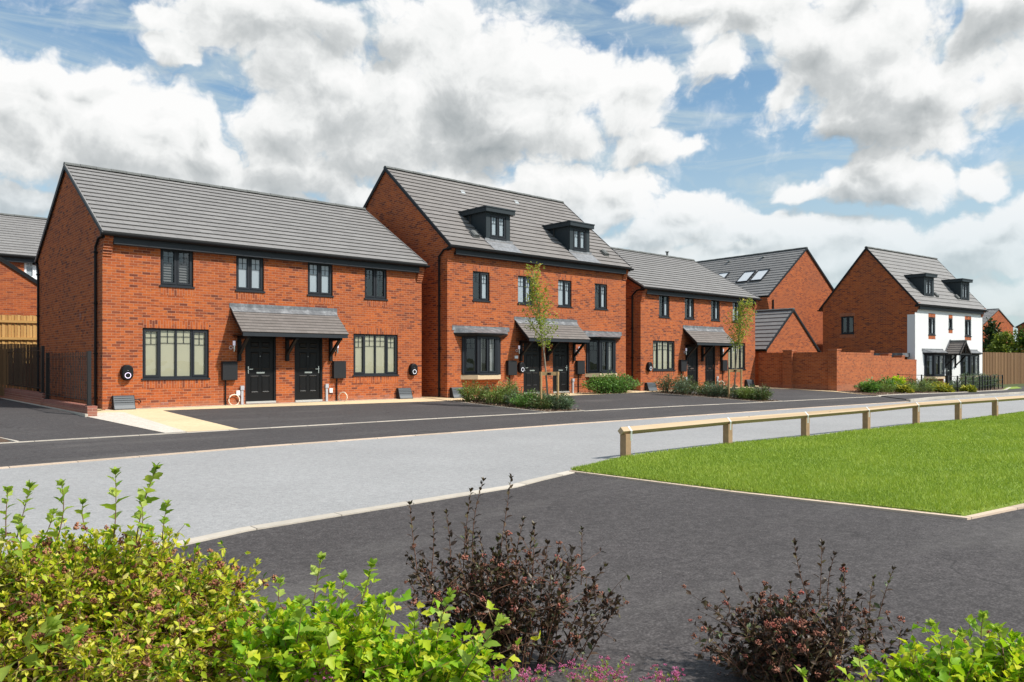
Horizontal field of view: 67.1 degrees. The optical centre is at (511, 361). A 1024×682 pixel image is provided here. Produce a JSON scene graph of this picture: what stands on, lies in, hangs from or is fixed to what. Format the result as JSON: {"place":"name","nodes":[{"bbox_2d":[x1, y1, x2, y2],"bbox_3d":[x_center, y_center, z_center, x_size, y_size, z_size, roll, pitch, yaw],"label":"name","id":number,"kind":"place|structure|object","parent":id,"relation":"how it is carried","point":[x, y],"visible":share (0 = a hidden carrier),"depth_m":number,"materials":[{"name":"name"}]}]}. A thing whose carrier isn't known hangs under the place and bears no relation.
{"place":"outdoors","nodes":[
{"label":"outdoors","id":0,"kind":"place"},
{"bbox_2d":[0,257,36,386],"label":"brick garage","id":1,"kind":"structure","parent":0,"point":[18,291],"depth_m":30.14,"materials":[{"name":"brick"}]},
{"bbox_2d":[0,213,46,279],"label":"brick house","id":2,"kind":"structure","parent":0,"point":[20,237],"depth_m":35.43,"materials":[{"name":"tile"}]},
{"bbox_2d":[24,263,36,279],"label":"window","id":3,"kind":"structure","parent":2,"relation":"in","point":[30,269],"depth_m":34.62,"materials":[{"name":"glass"}]},
{"bbox_2d":[97,398,443,431],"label":"path","id":4,"kind":"structure","parent":0,"point":[177,421],"depth_m":20.51,"materials":[{"name":"beige concrete"}]},
{"bbox_2d":[0,387,935,466],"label":"driveway","id":5,"kind":"structure","parent":0,"point":[20,421],"depth_m":19.30,"materials":[{"name":"black asphalt"}]},
{"bbox_2d":[88,412,186,432],"bbox_3d":[-8.960,1.403,18.166,1.070,0.160,5.340,0,0,-42],"label":"gravel patch","id":6,"kind":"object","parent":5,"relation":"on","point":[126,419],"visible":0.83,"depth_m":18.17,"materials":[{"name":"beige gravel"}]},
{"bbox_2d":[456,400,577,411],"bbox_3d":[0.030,1.418,25.280,1.650,0.152,5.050,0,0,-42],"label":"planting bed","id":7,"kind":"object","parent":5,"relation":"on","point":[505,404],"visible":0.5,"depth_m":24.20,"materials":[{"name":"brown soil"}]},
{"bbox_2d":[455,380,485,401],"bbox_3d":[-1.343,1.007,26.458,1.186,0.873,1.016,0,0,-24],"label":"evergreen shrub","id":8,"kind":"object","parent":7,"relation":"on","point":[466,396],"visible":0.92,"depth_m":26.31,"materials":[{"name":"green plant"}]},
{"bbox_2d":[482,381,512,403],"bbox_3d":[-0.503,1.070,25.700,1.265,0.906,1.286,0,0,-42],"label":"evergreen shrub","id":9,"kind":"object","parent":7,"relation":"on","point":[499,398],"visible":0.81,"depth_m":25.50,"materials":[{"name":"green plant"}]},
{"bbox_2d":[496,378,520,402],"bbox_3d":[-0.134,0.978,26.115,1.027,0.938,0.972,0,0,-42],"label":"evergreen shrub","id":10,"kind":"object","parent":7,"relation":"on","point":[512,386],"visible":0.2,"depth_m":26.04,"materials":[{"name":"green plant"}]},
{"bbox_2d":[503,387,531,404],"bbox_3d":[0.170,1.129,25.285,1.199,0.730,1.117,0,0,-42],"label":"evergreen shrub","id":11,"kind":"object","parent":7,"relation":"on","point":[511,396],"visible":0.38,"depth_m":25.21,"materials":[{"name":"green plant"}]},
{"bbox_2d":[507,388,536,406],"bbox_3d":[0.460,1.174,24.648,1.098,0.686,1.156,0,0,31],"label":"evergreen shrub","id":12,"kind":"object","parent":7,"relation":"on","point":[519,402],"visible":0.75,"depth_m":24.56,"materials":[{"name":"green plant"}]},
{"bbox_2d":[518,261,559,399],"bbox_3d":[0.822,-0.762,24.076,1.181,4.692,1.156,0,0,25],"label":"young tree","id":13,"kind":"object","parent":7,"relation":"on","point":[534,292],"visible":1,"depth_m":24.04,"materials":[{"name":"green plant"}]},
{"bbox_2d":[526,393,554,409],"bbox_3d":[0.895,1.258,24.011,1.018,0.624,0.946,0,0,8],"label":"evergreen shrub","id":14,"kind":"object","parent":7,"relation":"on","point":[535,403],"visible":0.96,"depth_m":23.88,"materials":[{"name":"green plant"}]},
{"bbox_2d":[539,372,558,407],"bbox_3d":[1.161,0.945,23.978,0.619,1.280,0.150,0,0,-8],"label":"tree stake","id":15,"kind":"object","parent":7,"relation":"on","point":[548,373],"visible":0.7,"depth_m":23.95,"materials":[{"name":"beige wood"}]},
{"bbox_2d":[549,393,575,409],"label":"evergreen shrub","id":16,"kind":"object","parent":7,"relation":"on","point":[563,404],"visible":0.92,"depth_m":23.91,"materials":[{"name":"green plant"}]},
{"bbox_2d":[653,391,774,401],"bbox_3d":[8.257,1.430,32.285,1.488,0.183,6.233,0,0,-35],"label":"planting bed","id":17,"kind":"object","parent":5,"relation":"on","point":[712,397],"visible":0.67,"depth_m":31.89,"materials":[{"name":"brown soil"}]},
{"bbox_2d":[652,374,679,392],"bbox_3d":[6.847,0.850,34.193,1.281,1.158,1.387,0,0,-42],"label":"evergreen shrub","id":18,"kind":"object","parent":17,"relation":"on","point":[666,385],"visible":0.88,"depth_m":33.99,"materials":[{"name":"green plant"}]},
{"bbox_2d":[671,377,697,393],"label":"evergreen shrub","id":19,"kind":"object","parent":17,"relation":"on","point":[683,385],"visible":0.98,"depth_m":33.17,"materials":[{"name":"green plant"}]},
{"bbox_2d":[690,380,710,394],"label":"evergreen shrub","id":20,"kind":"object","parent":17,"relation":"on","point":[699,391],"visible":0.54,"depth_m":32.92,"materials":[{"name":"green plant"}]},
{"bbox_2d":[702,380,730,396],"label":"evergreen shrub","id":21,"kind":"object","parent":17,"relation":"on","point":[717,391],"visible":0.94,"depth_m":31.82,"materials":[{"name":"green plant"}]},
{"bbox_2d":[728,369,742,396],"bbox_3d":[9.073,0.939,31.405,0.599,1.280,0.150,0,0,-8],"label":"tree stake","id":22,"kind":"object","parent":17,"relation":"on","point":[735,370],"visible":0.72,"depth_m":31.38,"materials":[{"name":"beige wood"}]},
{"bbox_2d":[723,296,756,394],"bbox_3d":[9.350,-0.565,31.512,1.208,4.285,1.398,0,0,-42],"label":"young tree","id":23,"kind":"object","parent":17,"relation":"on","point":[740,327],"visible":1,"depth_m":31.51,"materials":[{"name":"green plant"}]},
{"bbox_2d":[736,385,762,399],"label":"evergreen shrub","id":24,"kind":"object","parent":17,"relation":"on","point":[745,394],"visible":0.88,"depth_m":30.49,"materials":[{"name":"green plant"}]},
{"bbox_2d":[749,383,773,399],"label":"evergreen shrub","id":25,"kind":"object","parent":17,"relation":"on","point":[762,395],"visible":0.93,"depth_m":30.14,"materials":[{"name":"green plant"}]},
{"bbox_2d":[0,394,1023,557],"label":"road","id":26,"kind":"structure","parent":0,"point":[210,492],"depth_m":11.18,"materials":[{"name":"grey asphalt"}]},
{"bbox_2d":[0,401,908,468],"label":"road kerb","id":27,"kind":"structure","parent":26,"relation":"on","point":[380,438],"depth_m":15.41,"materials":[{"name":"beige concrete"}]},
{"bbox_2d":[0,0,1023,340],"label":"sky","id":28,"kind":"structure","parent":0,"point":[698,130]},
{"bbox_2d":[120,473,1023,681],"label":"drive","id":29,"kind":"structure","parent":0,"point":[659,544],"depth_m":6.19,"materials":[{"name":"asphalt"}]},
{"bbox_2d":[550,386,758,395],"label":"path","id":30,"kind":"structure","parent":0,"point":[591,393],"depth_m":32.82,"materials":[{"name":"beige concrete"}]},
{"bbox_2d":[571,411,1023,515],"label":"lawn","id":31,"kind":"structure","parent":0,"point":[975,511],"depth_m":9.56,"materials":[{"name":"green plant"}]},
{"bbox_2d":[618,395,1023,455],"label":"knee rail","id":32,"kind":"object","parent":31,"relation":"on","point":[627,432],"visible":0.89,"depth_m":15.84,"materials":[{"name":"brown wood"}]},
{"bbox_2d":[839,387,1004,395],"bbox_3d":[24.732,1.585,44.594,25.100,0.259,4.150,0,0,-42],"label":"planting bed","id":33,"kind":"object","parent":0,"point":[894,392],"visible":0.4,"depth_m":38.42,"materials":[{"name":"brown soil"}]},
{"bbox_2d":[448,389,992,411],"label":"bark mulch litter","id":34,"kind":"object","parent":33,"relation":"on","point":[493,404],"visible":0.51,"depth_m":29.40,"materials":[{"name":"brown wood"}]},
{"bbox_2d":[855,377,883,392],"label":"garden plant","id":35,"kind":"object","parent":33,"relation":"on","point":[868,387],"visible":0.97,"depth_m":37.65,"materials":[{"name":"green plant"}]},
{"bbox_2d":[876,379,899,391],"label":"garden plant","id":36,"kind":"object","parent":33,"relation":"on","point":[885,387],"visible":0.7,"depth_m":38.54,"materials":[{"name":"green plant"}]},
{"bbox_2d":[895,383,914,392],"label":"garden plant","id":37,"kind":"object","parent":33,"relation":"on","point":[905,388],"visible":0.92,"depth_m":38.40,"materials":[{"name":"yellow plant"}]},
{"bbox_2d":[897,374,1002,391],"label":"estate railing","id":38,"kind":"object","parent":33,"relation":"on","point":[957,386],"visible":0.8,"depth_m":43.38,"materials":[{"name":"black metal"}]},
{"bbox_2d":[885,387,1023,398],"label":"footway","id":39,"kind":"structure","parent":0,"point":[914,396],"depth_m":37.29,"materials":[{"name":"concrete"}]},
{"bbox_2d":[995,380,1023,387],"bbox_3d":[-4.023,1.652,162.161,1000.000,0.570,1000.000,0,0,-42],"label":"ground","id":40,"kind":"structure","parent":0,"point":[1013,385],"depth_m":59.09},
{"bbox_2d":[0,387,96,416],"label":"retaining wall","id":41,"kind":"structure","parent":40,"relation":"on","point":[31,397],"depth_m":22.68,"materials":[{"name":"brick"}]},
{"bbox_2d":[0,344,36,395],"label":"timber fence","id":42,"kind":"object","parent":41,"relation":"on","point":[10,347],"visible":0.18,"depth_m":27.57,"materials":[{"name":"brown wood"}]},
{"bbox_2d":[6,346,44,392],"bbox_3d":[-16.864,0.226,26.314,0.171,1.419,8.110,0,0,-42],"label":"railing","id":43,"kind":"object","parent":41,"relation":"on","point":[18,367],"visible":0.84,"depth_m":25.36,"materials":[{"name":"black metal"}]},
{"bbox_2d":[0,315,36,348],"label":"timber fence","id":44,"kind":"object","parent":43,"relation":"attached to","point":[27,329],"visible":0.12,"depth_m":29.66,"materials":[{"name":"brown wood"}]},
{"bbox_2d":[44,351,92,405],"bbox_3d":[-12.219,0.414,21.178,0.171,1.374,4.860,0,0,-42],"label":"railing","id":45,"kind":"object","parent":41,"relation":"on","point":[47,376],"visible":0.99,"depth_m":20.98,"materials":[{"name":"black metal"}]},
{"bbox_2d":[32,162,429,409],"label":"brick house","id":46,"kind":"structure","parent":40,"relation":"on","point":[169,290],"depth_m":23.96,"materials":[{"name":"brick"}]},
{"bbox_2d":[112,395,140,409],"bbox_3d":[-10.562,1.137,21.226,0.746,0.439,0.248,0,0,-42],"label":"gas meter box","id":47,"kind":"object","parent":46,"relation":"attached to","point":[123,402],"visible":0.88,"depth_m":21.11,"materials":[{"name":"black plastic"}]},
{"bbox_2d":[120,365,132,380],"bbox_3d":[-10.595,0.297,21.262,0.310,0.440,0.153,0,0,-42],"label":"car charger","id":48,"kind":"object","parent":46,"relation":"attached to","point":[126,372],"visible":1,"depth_m":21.20,"materials":[{"name":"black plastic"}]},
{"bbox_2d":[141,328,209,379],"bbox_3d":[-9.676,-0.218,22.251,1.910,1.470,0.150,0,0,-42],"label":"window","id":49,"kind":"structure","parent":46,"relation":"in","point":[167,354],"depth_m":22.26,"materials":[{"name":"black glass"}]},
{"bbox_2d":[159,249,194,288],"bbox_3d":[-9.945,-2.668,22.571,1.520,1.570,0.985,0,0,-42],"label":"window","id":50,"kind":"structure","parent":46,"relation":"in","point":[176,267],"depth_m":22.29,"materials":[{"name":"black glass"}]},
{"bbox_2d":[221,361,237,405],"bbox_3d":[-8.481,0.669,23.173,0.460,1.375,0.153,0,0,-42],"label":"meter cupboard","id":51,"kind":"object","parent":46,"relation":"attached to","point":[229,370],"visible":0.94,"depth_m":23.11,"materials":[{"name":"black plastic"}]},
{"bbox_2d":[235,256,264,292],"bbox_3d":[-8.056,-2.693,23.717,0.940,1.120,0.150,0,0,-42],"label":"window","id":52,"kind":"structure","parent":46,"relation":"in","point":[249,271],"depth_m":23.72,"materials":[{"name":"black glass"}]},
{"bbox_2d":[245,336,275,403],"bbox_3d":[-7.800,0.227,23.941,1.000,2.100,0.130,0,0,-42],"label":"door","id":53,"kind":"structure","parent":46,"relation":"in","point":[260,352],"depth_m":23.96,"materials":[{"name":"black plastic"}]},
{"bbox_2d":[295,337,322,401],"bbox_3d":[-6.603,0.232,25.025,0.990,2.110,0.130,0,0,-42],"label":"door","id":54,"kind":"structure","parent":46,"relation":"in","point":[308,351],"depth_m":25.05,"materials":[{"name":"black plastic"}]},
{"bbox_2d":[307,263,333,296],"bbox_3d":[-6.298,-2.693,25.307,0.960,1.120,0.150,0,0,-42],"label":"window","id":55,"kind":"structure","parent":46,"relation":"in","point":[319,275],"depth_m":25.32,"materials":[{"name":"black glass"}]},
{"bbox_2d":[332,361,345,400],"bbox_3d":[-5.744,0.664,25.648,0.460,1.385,0.153,0,0,-42],"label":"meter cupboard","id":56,"kind":"object","parent":46,"relation":"attached to","point":[338,369],"visible":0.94,"depth_m":25.58,"materials":[{"name":"black plastic"}]},
{"bbox_2d":[364,268,387,300],"bbox_3d":[-5.010,-2.668,27.035,1.490,1.570,0.985,0,0,-42],"label":"window","id":57,"kind":"structure","parent":46,"relation":"in","point":[371,275],"depth_m":26.92,"materials":[{"name":"black glass"}]},
{"bbox_2d":[353,334,398,376],"bbox_3d":[-4.723,-0.228,26.733,1.850,1.450,0.150,0,0,-42],"label":"window","id":58,"kind":"structure","parent":46,"relation":"in","point":[373,354],"depth_m":26.74,"materials":[{"name":"black glass"}]},
{"bbox_2d":[396,388,413,398],"bbox_3d":[-3.724,1.137,27.412,0.746,0.439,0.248,0,0,-42],"label":"gas meter box","id":59,"kind":"object","parent":46,"relation":"attached to","point":[403,393],"visible":0.88,"depth_m":27.26,"materials":[{"name":"black plastic"}]},
{"bbox_2d":[0,412,547,443],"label":"edging line","id":60,"kind":"object","parent":40,"relation":"on","point":[250,428],"visible":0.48,"depth_m":16.96,"materials":[{"name":"concrete"}]},
{"bbox_2d":[121,471,574,551],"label":"kerb","id":61,"kind":"structure","parent":40,"relation":"on","point":[293,521],"depth_m":8.02,"materials":[{"name":"concrete"}]},
{"bbox_2d":[363,166,633,397],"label":"brick house","id":62,"kind":"structure","parent":40,"relation":"on","point":[477,248],"depth_m":30.73,"materials":[{"name":"brick"}]},
{"bbox_2d":[463,337,485,374],"bbox_3d":[-1.449,-0.208,29.297,1.054,1.890,1.546,0,0,-13],"label":"bay window","id":63,"kind":"structure","parent":62,"relation":"in","point":[472,372],"depth_m":29.52,"materials":[{"name":"black glass"}]},
{"bbox_2d":[472,271,490,301],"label":"window","id":64,"kind":"structure","parent":62,"relation":"in","point":[480,279],"depth_m":29.51,"materials":[{"name":"black glass"}]},
{"bbox_2d":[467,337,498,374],"bbox_3d":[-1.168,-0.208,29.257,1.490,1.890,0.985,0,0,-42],"label":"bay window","id":65,"kind":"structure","parent":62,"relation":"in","point":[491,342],"depth_m":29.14,"materials":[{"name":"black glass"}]},
{"bbox_2d":[506,360,516,385],"bbox_3d":[-0.016,0.659,30.183,0.460,1.424,0.153,0,0,-42],"label":"meter cupboard","id":66,"kind":"object","parent":62,"relation":"attached to","point":[511,367],"visible":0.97,"depth_m":30.08,"materials":[{"name":"black plastic"}]},
{"bbox_2d":[517,276,533,304],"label":"window","id":67,"kind":"structure","parent":62,"relation":"in","point":[522,280],"depth_m":30.83,"materials":[{"name":"black glass"}]},
{"bbox_2d":[524,342,541,392],"bbox_3d":[0.812,0.237,31.086,1.020,2.100,0.130,0,0,-42],"label":"door","id":68,"kind":"structure","parent":62,"relation":"in","point":[533,355],"depth_m":31.12,"materials":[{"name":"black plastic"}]},
{"bbox_2d":[553,342,569,392],"bbox_3d":[2.025,0.237,32.183,0.990,2.100,0.130,0,0,-42],"label":"door","id":69,"kind":"structure","parent":62,"relation":"in","point":[561,352],"depth_m":32.24,"materials":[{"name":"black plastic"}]},
{"bbox_2d":[558,280,572,307],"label":"window","id":70,"kind":"structure","parent":62,"relation":"in","point":[564,287],"depth_m":32.35,"materials":[{"name":"black glass"}]},
{"bbox_2d":[575,361,584,392],"bbox_3d":[2.898,0.659,32.820,0.460,1.424,0.153,0,0,-42],"label":"meter cupboard","id":71,"kind":"object","parent":62,"relation":"attached to","point":[579,367],"visible":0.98,"depth_m":32.73,"materials":[{"name":"black plastic"}]},
{"bbox_2d":[587,340,604,372],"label":"bay window","id":72,"kind":"structure","parent":62,"relation":"in","point":[593,345],"depth_m":34.08,"materials":[{"name":"black glass"}]},
{"bbox_2d":[594,284,607,309],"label":"window","id":73,"kind":"structure","parent":62,"relation":"in","point":[602,287],"depth_m":34.02,"materials":[{"name":"black glass"}]},
{"bbox_2d":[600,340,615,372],"bbox_3d":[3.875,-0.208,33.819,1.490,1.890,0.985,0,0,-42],"label":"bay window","id":74,"kind":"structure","parent":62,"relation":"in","point":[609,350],"depth_m":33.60,"materials":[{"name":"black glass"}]},
{"bbox_2d":[447,399,583,412],"bbox_3d":[-0.024,1.462,25.229,1.625,0.255,5.145,0,0,-39],"label":"bed edging","id":75,"kind":"object","parent":40,"relation":"on","point":[514,408],"visible":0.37,"depth_m":24.02,"materials":[{"name":"concrete"}]},
{"bbox_2d":[581,372,642,393],"bbox_3d":[4.303,0.877,33.075,3.966,1.069,0.996,0,0,-42],"label":"hedge","id":76,"kind":"object","parent":40,"relation":"on","point":[607,385],"visible":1,"depth_m":32.78,"materials":[{"name":"green plant"}]},
{"bbox_2d":[611,247,761,390],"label":"brick house","id":77,"kind":"structure","parent":40,"relation":"on","point":[676,307],"depth_m":37.96,"materials":[{"name":"brick"}]},
{"bbox_2d":[652,340,675,370],"bbox_3d":[7.119,-0.278,36.353,1.740,1.430,0.150,0,0,-42],"label":"window","id":78,"kind":"structure","parent":77,"relation":"in","point":[663,351],"depth_m":36.47,"materials":[{"name":"beige glass"}]},
{"bbox_2d":[659,295,669,317],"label":"window","id":79,"kind":"structure","parent":77,"relation":"in","point":[665,299],"depth_m":36.47,"materials":[{"name":"black glass"}]},
{"bbox_2d":[684,298,694,319],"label":"window","id":80,"kind":"structure","parent":77,"relation":"in","point":[689,301],"depth_m":37.76,"materials":[{"name":"black glass"}]},
{"bbox_2d":[687,347,697,385],"bbox_3d":[8.826,0.217,37.924,0.920,2.080,0.080,0,0,-42],"label":"door","id":81,"kind":"structure","parent":77,"relation":"in","point":[692,363],"depth_m":38.01,"materials":[{"name":"black plastic"}]},
{"bbox_2d":[705,346,714,385],"bbox_3d":[9.962,0.217,38.919,0.900,2.080,0.130,0,0,-42],"label":"door","id":82,"kind":"structure","parent":77,"relation":"in","point":[710,356],"depth_m":39.00,"materials":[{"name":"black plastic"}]},
{"bbox_2d":[711,300,720,320],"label":"window","id":83,"kind":"structure","parent":77,"relation":"in","point":[715,303],"depth_m":39.27,"materials":[{"name":"black glass"}]},
{"bbox_2d":[728,343,745,369],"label":"window","id":84,"kind":"structure","parent":77,"relation":"in","point":[731,354],"depth_m":40.69,"materials":[{"name":"beige glass"}]},
{"bbox_2d":[696,247,833,351],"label":"brick house","id":85,"kind":"structure","parent":40,"relation":"on","point":[797,280],"depth_m":55.86,"materials":[{"name":"brick"}]},
{"bbox_2d":[736,270,755,282],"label":"roof window","id":86,"kind":"structure","parent":85,"relation":"in","point":[745,277],"depth_m":56.63,"materials":[{"name":"clear glass"}]},
{"bbox_2d":[749,269,769,281],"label":"roof window","id":87,"kind":"structure","parent":85,"relation":"in","point":[759,275],"depth_m":55.67,"materials":[{"name":"clear glass"}]},
{"bbox_2d":[755,308,820,385],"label":"brick garage","id":88,"kind":"structure","parent":40,"relation":"on","point":[778,330],"depth_m":44.82,"materials":[{"name":"brick"}]},
{"bbox_2d":[571,470,1023,519],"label":"lawn kerb","id":89,"kind":"structure","parent":40,"relation":"on","point":[998,511],"depth_m":8.49,"materials":[{"name":"beige concrete"}]},
{"bbox_2d":[759,349,916,390],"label":"garden wall","id":90,"kind":"structure","parent":40,"relation":"on","point":[834,370],"depth_m":40.31,"materials":[{"name":"brick"}]},
{"bbox_2d":[817,246,988,384],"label":"rendered house","id":91,"kind":"structure","parent":40,"relation":"on","point":[926,313],"depth_m":50.69,"materials":[{"name":"brick"}]},
{"bbox_2d":[840,316,853,334],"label":"window","id":92,"kind":"structure","parent":91,"relation":"in","point":[848,320],"depth_m":52.15,"materials":[{"name":"black glass"}]},
{"bbox_2d":[925,355,934,376],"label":"window","id":93,"kind":"structure","parent":91,"relation":"in","point":[929,358],"depth_m":48.89,"materials":[{"name":"black glass"}]},
{"bbox_2d":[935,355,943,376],"bbox_3d":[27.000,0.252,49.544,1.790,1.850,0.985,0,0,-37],"label":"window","id":94,"kind":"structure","parent":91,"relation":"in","point":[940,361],"depth_m":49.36,"materials":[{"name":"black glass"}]},
{"bbox_2d":[946,355,951,383],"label":"door","id":95,"kind":"structure","parent":91,"relation":"in","point":[949,367],"depth_m":51.05,"materials":[{"name":"black plastic"}]},
{"bbox_2d":[971,355,978,375],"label":"bay window","id":96,"kind":"structure","parent":91,"relation":"in","point":[975,361],"depth_m":52.42,"materials":[{"name":"black glass"}]},
{"bbox_2d":[906,392,1023,401],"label":"footway kerb","id":97,"kind":"structure","parent":40,"relation":"on","point":[953,396],"depth_m":34.09,"materials":[{"name":"concrete"}]},
{"bbox_2d":[982,317,1003,378],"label":"conifer tree","id":98,"kind":"object","parent":40,"relation":"on","point":[990,329],"visible":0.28,"depth_m":75.20,"materials":[{"name":"green plant"}]},
{"bbox_2d":[982,308,1014,374],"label":"brick house","id":99,"kind":"structure","parent":40,"relation":"on","point":[997,314],"depth_m":100.83,"materials":[{"name":"brick"}]},
{"bbox_2d":[982,352,1023,384],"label":"timber fence","id":100,"kind":"object","parent":40,"relation":"on","point":[1012,368],"visible":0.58,"depth_m":61.25,"materials":[{"name":"brown wood"}]},
{"bbox_2d":[985,329,1023,374],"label":"garden tree","id":101,"kind":"object","parent":40,"relation":"on","point":[999,343],"visible":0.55,"depth_m":70.09,"materials":[{"name":"green plant"}]},
{"label":"planting bed","id":102,"kind":"structure","parent":0,"visible":0},
{"bbox_2d":[0,461,284,681],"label":"golden shrub","id":103,"kind":"object","parent":102,"relation":"on","point":[77,610],"visible":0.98,"depth_m":3.41,"materials":[{"name":"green plant"}]},
{"bbox_2d":[158,551,540,681],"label":"lime shrub","id":104,"kind":"object","parent":102,"relation":"on","point":[302,646],"visible":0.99,"depth_m":3.16,"materials":[{"name":"green plant"}]},
{"bbox_2d":[395,474,629,681],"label":"purple shrub","id":105,"kind":"object","parent":102,"relation":"on","point":[507,635],"visible":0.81,"depth_m":3.94,"materials":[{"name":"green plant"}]},
{"bbox_2d":[482,662,555,681],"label":"pink shrub","id":106,"kind":"object","parent":102,"relation":"on","point":[524,677],"visible":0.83,"depth_m":3.33,"materials":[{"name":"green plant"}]},
{"bbox_2d":[559,655,653,681],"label":"pink shrub","id":107,"kind":"object","parent":102,"relation":"on","point":[597,677],"visible":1,"depth_m":3.59,"materials":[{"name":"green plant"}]},
{"bbox_2d":[647,664,685,681],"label":"pink shrub","id":108,"kind":"object","parent":102,"relation":"on","point":[675,673],"visible":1,"depth_m":3.49,"materials":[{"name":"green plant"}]},
{"bbox_2d":[681,538,916,681],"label":"purple shrub","id":109,"kind":"object","parent":102,"relation":"on","point":[790,645],"visible":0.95,"depth_m":3.75,"materials":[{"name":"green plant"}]},
{"bbox_2d":[795,610,1023,681],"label":"lime shrub","id":110,"kind":"object","parent":102,"relation":"on","point":[958,662],"visible":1,"depth_m":3.29,"materials":[{"name":"green plant"}]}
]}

